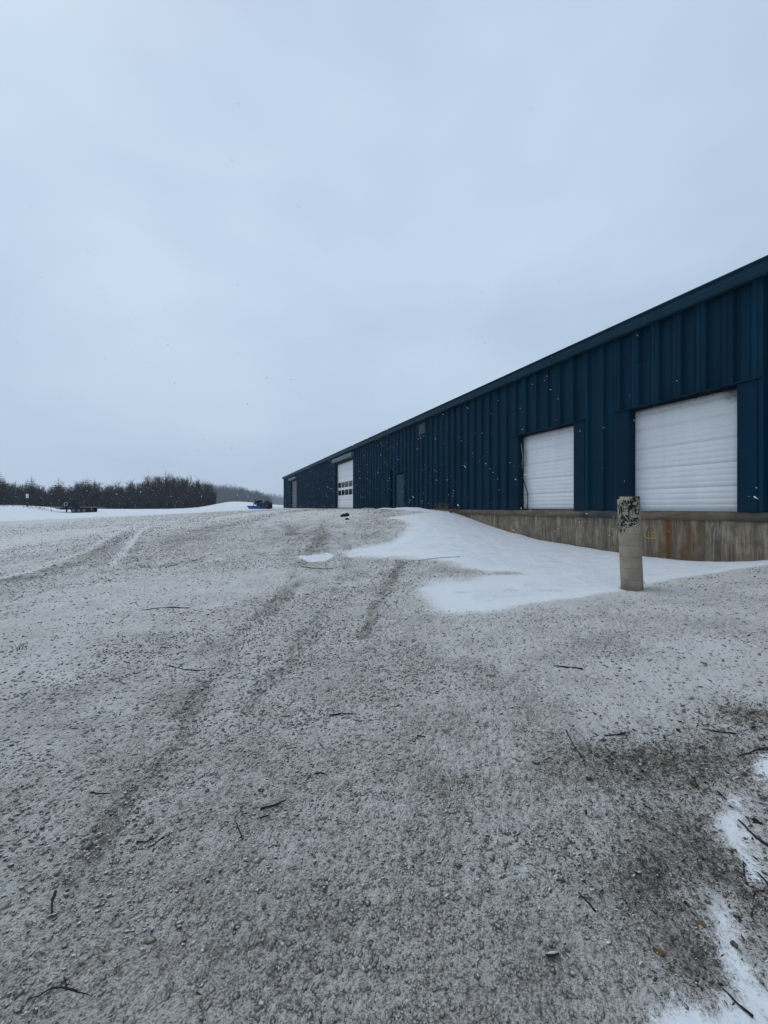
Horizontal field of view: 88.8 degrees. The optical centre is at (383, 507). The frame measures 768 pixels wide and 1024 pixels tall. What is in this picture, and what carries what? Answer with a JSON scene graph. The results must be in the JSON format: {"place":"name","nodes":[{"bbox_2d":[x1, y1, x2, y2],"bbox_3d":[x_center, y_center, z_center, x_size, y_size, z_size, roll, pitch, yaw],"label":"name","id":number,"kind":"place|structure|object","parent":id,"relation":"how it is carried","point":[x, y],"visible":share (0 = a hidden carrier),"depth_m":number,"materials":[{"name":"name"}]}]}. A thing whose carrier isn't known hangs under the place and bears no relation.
{"place":"outdoors","nodes":[
{"label":"outdoors","id":0,"kind":"place"},
{"bbox_2d":[0,502,283,520],"bbox_3d":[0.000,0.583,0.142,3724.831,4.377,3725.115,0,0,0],"label":"snow field","id":1,"kind":"structure","parent":0,"point":[15,513],"depth_m":47.13,"materials":[{"name":"white snow"}]},
{"bbox_2d":[0,485,13,504],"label":"evergreen tree","id":2,"kind":"object","parent":1,"relation":"on","point":[4,497],"visible":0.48,"depth_m":106.38,"materials":[{"name":"green plant"}]},
{"bbox_2d":[0,476,16,504],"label":"evergreen tree","id":3,"kind":"object","parent":1,"relation":"on","point":[5,503],"visible":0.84,"depth_m":104.22,"materials":[{"name":"green plant"}]},
{"bbox_2d":[10,492,24,504],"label":"bare tree","id":4,"kind":"object","parent":1,"relation":"on","point":[19,493],"visible":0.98,"depth_m":102.55,"materials":[{"name":"brown plant"}]},
{"bbox_2d":[0,504,50,510],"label":"dry grass","id":5,"kind":"structure","parent":1,"relation":"on","point":[26,506],"depth_m":55.63,"materials":[{"name":"plant"}]},
{"bbox_2d":[21,487,33,504],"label":"bare tree","id":6,"kind":"object","parent":1,"relation":"on","point":[26,491],"visible":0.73,"depth_m":105.94,"materials":[{"name":"brown plant"}]},
{"bbox_2d":[10,481,45,505],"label":"evergreen tree","id":7,"kind":"object","parent":1,"relation":"on","point":[21,503],"visible":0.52,"depth_m":107.16,"materials":[{"name":"green plant"}]},
{"bbox_2d":[24,488,46,505],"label":"evergreen tree","id":8,"kind":"object","parent":1,"relation":"on","point":[40,504],"visible":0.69,"depth_m":106.58,"materials":[{"name":"green plant"}]},
{"bbox_2d":[29,490,41,504],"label":"bare tree","id":9,"kind":"object","parent":1,"relation":"on","point":[37,499],"visible":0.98,"depth_m":105.88,"materials":[{"name":"brown plant"}]},
{"bbox_2d":[33,490,54,506],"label":"bare tree","id":10,"kind":"object","parent":1,"relation":"on","point":[44,498],"visible":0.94,"depth_m":106.62,"materials":[{"name":"brown plant"}]},
{"bbox_2d":[45,493,54,506],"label":"bare tree","id":11,"kind":"object","parent":1,"relation":"on","point":[50,499],"visible":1,"depth_m":100.51,"materials":[{"name":"brown plant"}]},
{"bbox_2d":[40,482,70,506],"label":"evergreen tree","id":12,"kind":"object","parent":1,"relation":"on","point":[58,487],"visible":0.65,"depth_m":109.36,"materials":[{"name":"green plant"}]},
{"bbox_2d":[55,490,68,503],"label":"bare tree","id":13,"kind":"object","parent":1,"relation":"on","point":[59,495],"visible":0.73,"depth_m":107.65,"materials":[{"name":"brown plant"}]},
{"bbox_2d":[53,489,71,506],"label":"evergreen tree","id":14,"kind":"object","parent":1,"relation":"on","point":[57,504],"visible":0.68,"depth_m":106.22,"materials":[{"name":"green plant"}]},
{"bbox_2d":[65,491,77,506],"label":"bare tree","id":15,"kind":"object","parent":1,"relation":"on","point":[73,496],"visible":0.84,"depth_m":104.66,"materials":[{"name":"grey plant"}]},
{"bbox_2d":[50,507,105,512],"bbox_3d":[-42.945,0.418,55.000,6.121,0.910,2.200,0,0,-3],"label":"flatbed trailer","id":16,"kind":"object","parent":1,"relation":"on","point":[82,509],"visible":0.97,"depth_m":54.02,"materials":[{"name":"metal"}]},
{"bbox_2d":[63,501,69,506],"bbox_3d":[-44.075,-0.427,54.400,0.880,0.880,0.260,0,0,-3],"label":"spare wheel","id":17,"kind":"object","parent":16,"relation":"on","point":[66,503],"visible":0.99,"depth_m":54.29,"materials":[{"name":"black rubber"}]},
{"bbox_2d":[70,500,81,506],"bbox_3d":[-43.103,-0.487,54.700,1.326,1.000,0.880,0,0,0],"label":"equipment crate","id":18,"kind":"object","parent":16,"relation":"on","point":[74,503],"visible":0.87,"depth_m":54.30,"materials":[{"name":"blue paint"}]},
{"bbox_2d":[78,501,83,506],"bbox_3d":[-42.264,-0.422,54.650,0.700,0.870,0.700,0,0,0],"label":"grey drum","id":19,"kind":"object","parent":16,"relation":"on","point":[80,503],"visible":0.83,"depth_m":54.40,"materials":[{"name":"metal"}]},
{"bbox_2d":[69,484,86,500],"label":"bare tree","id":20,"kind":"object","parent":1,"relation":"on","point":[76,489],"visible":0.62,"depth_m":109.84,"materials":[{"name":"brown plant"}]},
{"bbox_2d":[75,485,92,505],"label":"bare tree","id":21,"kind":"object","parent":1,"relation":"on","point":[85,499],"visible":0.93,"depth_m":100.45,"materials":[{"name":"brown plant"}]},
{"bbox_2d":[69,478,106,508],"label":"evergreen tree","id":22,"kind":"object","parent":1,"relation":"on","point":[91,504],"visible":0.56,"depth_m":109.44,"materials":[{"name":"green plant"}]},
{"bbox_2d":[82,482,109,508],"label":"evergreen tree","id":23,"kind":"object","parent":1,"relation":"on","point":[100,503],"visible":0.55,"depth_m":111.56,"materials":[{"name":"green plant"}]},
{"bbox_2d":[85,484,107,504],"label":"bare tree","id":24,"kind":"object","parent":1,"relation":"on","point":[97,491],"visible":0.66,"depth_m":111.11,"materials":[{"name":"grey plant"}]},
{"bbox_2d":[89,485,107,506],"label":"bare tree","id":25,"kind":"object","parent":1,"relation":"on","point":[94,494],"visible":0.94,"depth_m":103.04,"materials":[{"name":"grey plant"}]},
{"bbox_2d":[0,474,216,508],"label":"undergrowth","id":26,"kind":"object","parent":1,"relation":"on","point":[176,503],"visible":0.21,"depth_m":113.43,"materials":[{"name":"brown plant"}]},
{"bbox_2d":[112,488,124,507],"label":"bare tree","id":27,"kind":"object","parent":1,"relation":"on","point":[117,496],"visible":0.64,"depth_m":110.47,"materials":[{"name":"grey plant"}]},
{"bbox_2d":[110,494,128,508],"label":"evergreen tree","id":28,"kind":"object","parent":1,"relation":"on","point":[115,504],"visible":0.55,"depth_m":111.13,"materials":[{"name":"green plant"}]},
{"bbox_2d":[112,486,128,507],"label":"bare tree","id":29,"kind":"object","parent":1,"relation":"on","point":[120,493],"visible":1,"depth_m":100.62,"materials":[{"name":"grey plant"}]},
{"bbox_2d":[115,480,146,508],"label":"bare tree","id":30,"kind":"object","parent":1,"relation":"on","point":[133,489],"visible":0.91,"depth_m":101.80,"materials":[{"name":"grey plant"}]},
{"bbox_2d":[125,483,141,507],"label":"bare tree","id":31,"kind":"object","parent":1,"relation":"on","point":[133,494],"visible":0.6,"depth_m":104.55,"materials":[{"name":"grey plant"}]},
{"bbox_2d":[128,476,159,508],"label":"bare tree","id":32,"kind":"object","parent":1,"relation":"on","point":[147,480],"visible":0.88,"depth_m":103.00,"materials":[{"name":"grey plant"}]},
{"bbox_2d":[128,481,160,508],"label":"bare tree","id":33,"kind":"object","parent":1,"relation":"on","point":[143,482],"visible":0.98,"depth_m":101.68,"materials":[{"name":"grey plant"}]},
{"bbox_2d":[139,475,162,508],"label":"bare tree","id":34,"kind":"object","parent":1,"relation":"on","point":[154,491],"visible":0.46,"depth_m":109.26,"materials":[{"name":"grey plant"}]},
{"bbox_2d":[145,482,161,508],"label":"bare tree","id":35,"kind":"object","parent":1,"relation":"on","point":[153,494],"visible":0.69,"depth_m":106.00,"materials":[{"name":"grey plant"}]},
{"bbox_2d":[146,477,171,508],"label":"bare tree","id":36,"kind":"object","parent":1,"relation":"on","point":[159,479],"visible":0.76,"depth_m":106.85,"materials":[{"name":"grey plant"}]},
{"bbox_2d":[154,480,171,508],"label":"bare tree","id":37,"kind":"object","parent":1,"relation":"on","point":[160,493],"visible":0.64,"depth_m":102.01,"materials":[{"name":"grey plant"}]},
{"bbox_2d":[154,475,178,508],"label":"bare tree","id":38,"kind":"object","parent":1,"relation":"on","point":[168,489],"visible":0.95,"depth_m":100.70,"materials":[{"name":"grey plant"}]},
{"bbox_2d":[169,475,180,498],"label":"bare tree","id":39,"kind":"object","parent":1,"relation":"on","point":[175,481],"visible":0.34,"depth_m":115.80,"materials":[{"name":"grey plant"}]},
{"bbox_2d":[173,477,188,497],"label":"bare tree","id":40,"kind":"object","parent":1,"relation":"on","point":[183,484],"visible":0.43,"depth_m":114.67,"materials":[{"name":"grey plant"}]},
{"bbox_2d":[170,479,193,508],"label":"bare tree","id":41,"kind":"object","parent":1,"relation":"on","point":[181,492],"visible":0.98,"depth_m":101.18,"materials":[{"name":"grey plant"}]},
{"bbox_2d":[189,479,204,507],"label":"bare tree","id":42,"kind":"object","parent":1,"relation":"on","point":[198,493],"visible":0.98,"depth_m":100.16,"materials":[{"name":"grey plant"}]},
{"bbox_2d":[184,478,215,506],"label":"bare tree","id":43,"kind":"object","parent":1,"relation":"on","point":[195,488],"visible":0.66,"depth_m":109.94,"materials":[{"name":"grey plant"}]},
{"bbox_2d":[199,483,212,503],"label":"bare tree","id":44,"kind":"object","parent":1,"relation":"on","point":[204,486],"visible":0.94,"depth_m":108.67,"materials":[{"name":"grey plant"}]},
{"bbox_2d":[208,481,272,503],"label":"wood","id":45,"kind":"object","parent":1,"relation":"on","point":[231,494],"visible":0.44,"depth_m":503.21,"materials":[{"name":"grey plant"}]},
{"bbox_2d":[247,500,271,508],"bbox_3d":[-14.532,-0.269,46.217,2.604,1.314,1.973,0,0,0],"label":"loader machine","id":46,"kind":"object","parent":1,"relation":"on","point":[264,505],"visible":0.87,"depth_m":45.50,"materials":[{"name":"blue paint"}]},
{"bbox_2d":[266,492,283,504],"bbox_3d":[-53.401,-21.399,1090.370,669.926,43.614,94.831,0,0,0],"label":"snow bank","id":47,"kind":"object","parent":1,"relation":"on","point":[279,500],"visible":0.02,"depth_m":1063.64,"materials":[{"name":"white snow"}]},
{"bbox_2d":[0,103,757,632],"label":"falling snow","id":48,"kind":"structure","parent":0,"point":[254,417],"depth_m":15.91,"materials":[{"name":"white snow"}]},
{"bbox_2d":[0,508,767,1023],"bbox_3d":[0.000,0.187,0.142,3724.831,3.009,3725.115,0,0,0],"label":"ground","id":49,"kind":"structure","parent":0,"point":[434,596],"depth_m":2.31,"materials":[{"name":"grey gravel"}]},
{"bbox_2d":[8,642,27,648],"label":"weed tuft","id":50,"kind":"object","parent":49,"relation":"on","point":[20,646],"visible":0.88,"depth_m":4.43,"materials":[{"name":"brown plant"}]},
{"bbox_2d":[51,890,56,913],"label":"twig","id":51,"kind":"object","parent":49,"relation":"on","point":[54,895],"visible":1,"depth_m":1.58,"materials":[{"name":"brown wood"}]},
{"bbox_2d":[27,976,89,999],"bbox_3d":[-1.050,1.581,1.290,0.194,0.006,0.062,0,0,0],"label":"twig","id":52,"kind":"object","parent":49,"relation":"on","point":[68,988],"visible":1,"depth_m":1.28,"materials":[{"name":"brown wood"}]},
{"bbox_2d":[136,836,157,842],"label":"twig","id":53,"kind":"object","parent":49,"relation":"on","point":[137,841],"visible":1,"depth_m":1.86,"materials":[{"name":"wood"}]},
{"bbox_2d":[147,836,163,851],"bbox_3d":[-1.070,1.590,1.852,0.046,0.010,0.075,0,0,29],"label":"twig","id":54,"kind":"object","parent":49,"relation":"on","point":[162,837],"visible":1,"depth_m":1.85,"materials":[{"name":"wood"}]},
{"bbox_2d":[144,607,188,609],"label":"twig","id":55,"kind":"object","parent":49,"relation":"on","point":[167,607],"visible":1,"depth_m":6.02,"materials":[{"name":"wood"}]},
{"bbox_2d":[168,663,205,670],"bbox_3d":[-1.978,1.603,3.889,0.417,0.017,0.206,0,0,35],"label":"twig","id":56,"kind":"object","parent":49,"relation":"on","point":[185,669],"visible":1,"depth_m":3.87,"materials":[{"name":"wood"}]},
{"bbox_2d":[260,799,286,809],"bbox_3d":[-0.584,1.576,2.076,0.137,0.012,0.018,0,0,-25],"label":"twig","id":57,"kind":"object","parent":49,"relation":"on","point":[263,807],"visible":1,"depth_m":2.06,"materials":[{"name":"wood"}]},
{"bbox_2d":[304,555,328,560],"bbox_3d":[-1.680,1.258,9.670,0.810,0.107,0.780,0,0,0],"label":"snow patch","id":58,"kind":"object","parent":49,"relation":"on","point":[321,557],"visible":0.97,"depth_m":9.61,"materials":[{"name":"white snow"}]},
{"bbox_2d":[329,713,355,716],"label":"twig","id":59,"kind":"object","parent":49,"relation":"on","point":[340,713],"visible":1,"depth_m":3.00,"materials":[{"name":"wood"}]},
{"bbox_2d":[282,255,767,561],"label":"metal warehouse","id":60,"kind":"structure","parent":49,"relation":"on","point":[692,363],"depth_m":10.36,"materials":[{"name":"blue paint"}]},
{"bbox_2d":[393,471,404,507],"bbox_3d":[0.909,-0.978,22.642,0.200,2.135,1.500,0,0,-23],"label":"entrance door","id":61,"kind":"structure","parent":60,"relation":"in","point":[398,479],"depth_m":22.75,"materials":[{"name":"teal paint"}]},
{"bbox_2d":[508,419,585,509],"bbox_3d":[5.279,-1.233,12.695,0.440,2.645,3.210,0,0,-23],"label":"dock door","id":62,"kind":"structure","parent":60,"relation":"in","point":[559,484],"depth_m":12.71,"materials":[{"name":"white paint"}]},
{"bbox_2d":[613,376,760,511],"bbox_3d":[6.839,-1.233,9.035,0.440,2.645,3.050,0,0,-23],"label":"dock door","id":63,"kind":"structure","parent":60,"relation":"in","point":[647,435],"depth_m":8.86,"materials":[{"name":"white paint"}]},
{"bbox_2d":[545,951,559,957],"bbox_3d":[0.606,1.609,1.411,0.050,0.016,0.020,0,0,-6],"label":"bark piece","id":64,"kind":"object","parent":49,"relation":"on","point":[551,954],"visible":1,"depth_m":1.41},
{"bbox_2d":[554,665,582,669],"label":"twig","id":65,"kind":"object","parent":49,"relation":"on","point":[569,667],"visible":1,"depth_m":3.81,"materials":[{"name":"wood"}]},
{"bbox_2d":[377,510,767,601],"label":"snow drift","id":66,"kind":"object","parent":49,"relation":"on","point":[563,567],"visible":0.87,"depth_m":8.95,"materials":[{"name":"white snow"}]},
{"bbox_2d":[389,507,428,509],"bbox_3d":[1.191,0.107,20.557,1.400,0.228,5.200,0,0,-23],"label":"snow heap","id":67,"kind":"object","parent":66,"relation":"on","point":[408,508],"visible":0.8,"depth_m":19.73,"materials":[{"name":"white snow"}]},
{"bbox_2d":[433,502,451,510],"bbox_3d":[2.713,-0.017,17.645,1.121,0.417,0.747,0,0,0],"label":"dry weed clump","id":68,"kind":"object","parent":66,"relation":"on","point":[446,509],"visible":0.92,"depth_m":17.62,"materials":[{"name":"plant"}]},
{"bbox_2d":[578,893,595,911],"bbox_3d":[0.826,1.617,1.602,0.025,0.009,0.076,0,0,-28],"label":"twig","id":69,"kind":"object","parent":49,"relation":"on","point":[592,907],"visible":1,"depth_m":1.60,"materials":[{"name":"brown wood"}]},
{"bbox_2d":[593,732,625,736],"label":"twig","id":70,"kind":"object","parent":49,"relation":"on","point":[621,733],"visible":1,"depth_m":2.75,"materials":[{"name":"wood"}]},
{"bbox_2d":[451,690,767,1012],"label":"ground litter","id":71,"kind":"object","parent":49,"relation":"on","point":[642,760],"visible":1,"depth_m":1.95,"materials":[{"name":"brown plant"}]},
{"bbox_2d":[617,496,643,591],"bbox_3d":[4.024,0.700,6.400,0.387,1.761,0.322,0,0,0],"label":"concrete bollard","id":72,"kind":"object","parent":49,"relation":"on","point":[630,543],"visible":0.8,"depth_m":6.27,"materials":[{"name":"grey concrete"}]},
{"bbox_2d":[652,946,664,955],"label":"dead leaf","id":73,"kind":"object","parent":49,"relation":"on","point":[660,951],"visible":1,"depth_m":1.43,"materials":[{"name":"brown plant"}]},
{"bbox_2d":[696,920,706,928],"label":"dead leaf","id":74,"kind":"object","parent":49,"relation":"on","point":[700,923],"visible":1,"depth_m":1.53,"materials":[{"name":"brown plant"}]},
{"bbox_2d":[701,728,735,734],"bbox_3d":[2.317,1.551,2.717,0.188,0.027,0.014,0,0,30],"label":"twig","id":75,"kind":"object","parent":49,"relation":"on","point":[721,732],"visible":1,"depth_m":2.71,"materials":[{"name":"brown wood"}]},
{"bbox_2d":[717,982,753,1017],"bbox_3d":[1.156,1.625,1.294,0.013,0.009,0.098,0,0,-25],"label":"twig","id":76,"kind":"object","parent":49,"relation":"on","point":[745,1010],"visible":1,"depth_m":1.28,"materials":[{"name":"brown wood"}]},
{"bbox_2d":[736,747,767,756],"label":"twig","id":77,"kind":"object","parent":49,"relation":"on","point":[762,748],"visible":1,"depth_m":2.48,"materials":[{"name":"wood"}]},
{"bbox_2d":[738,819,767,846],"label":"twig","id":78,"kind":"object","parent":49,"relation":"on","point":[759,839],"visible":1,"depth_m":1.90,"materials":[{"name":"wood"}]},
{"bbox_2d":[752,818,763,824],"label":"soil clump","id":79,"kind":"object","parent":49,"relation":"on","point":[755,820],"visible":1,"depth_m":1.99,"materials":[{"name":"brown soil"}]},
{"bbox_2d":[0,0,767,497],"label":"sky","id":80,"kind":"structure","parent":0,"point":[654,113],"materials":[{"name":"grey"}]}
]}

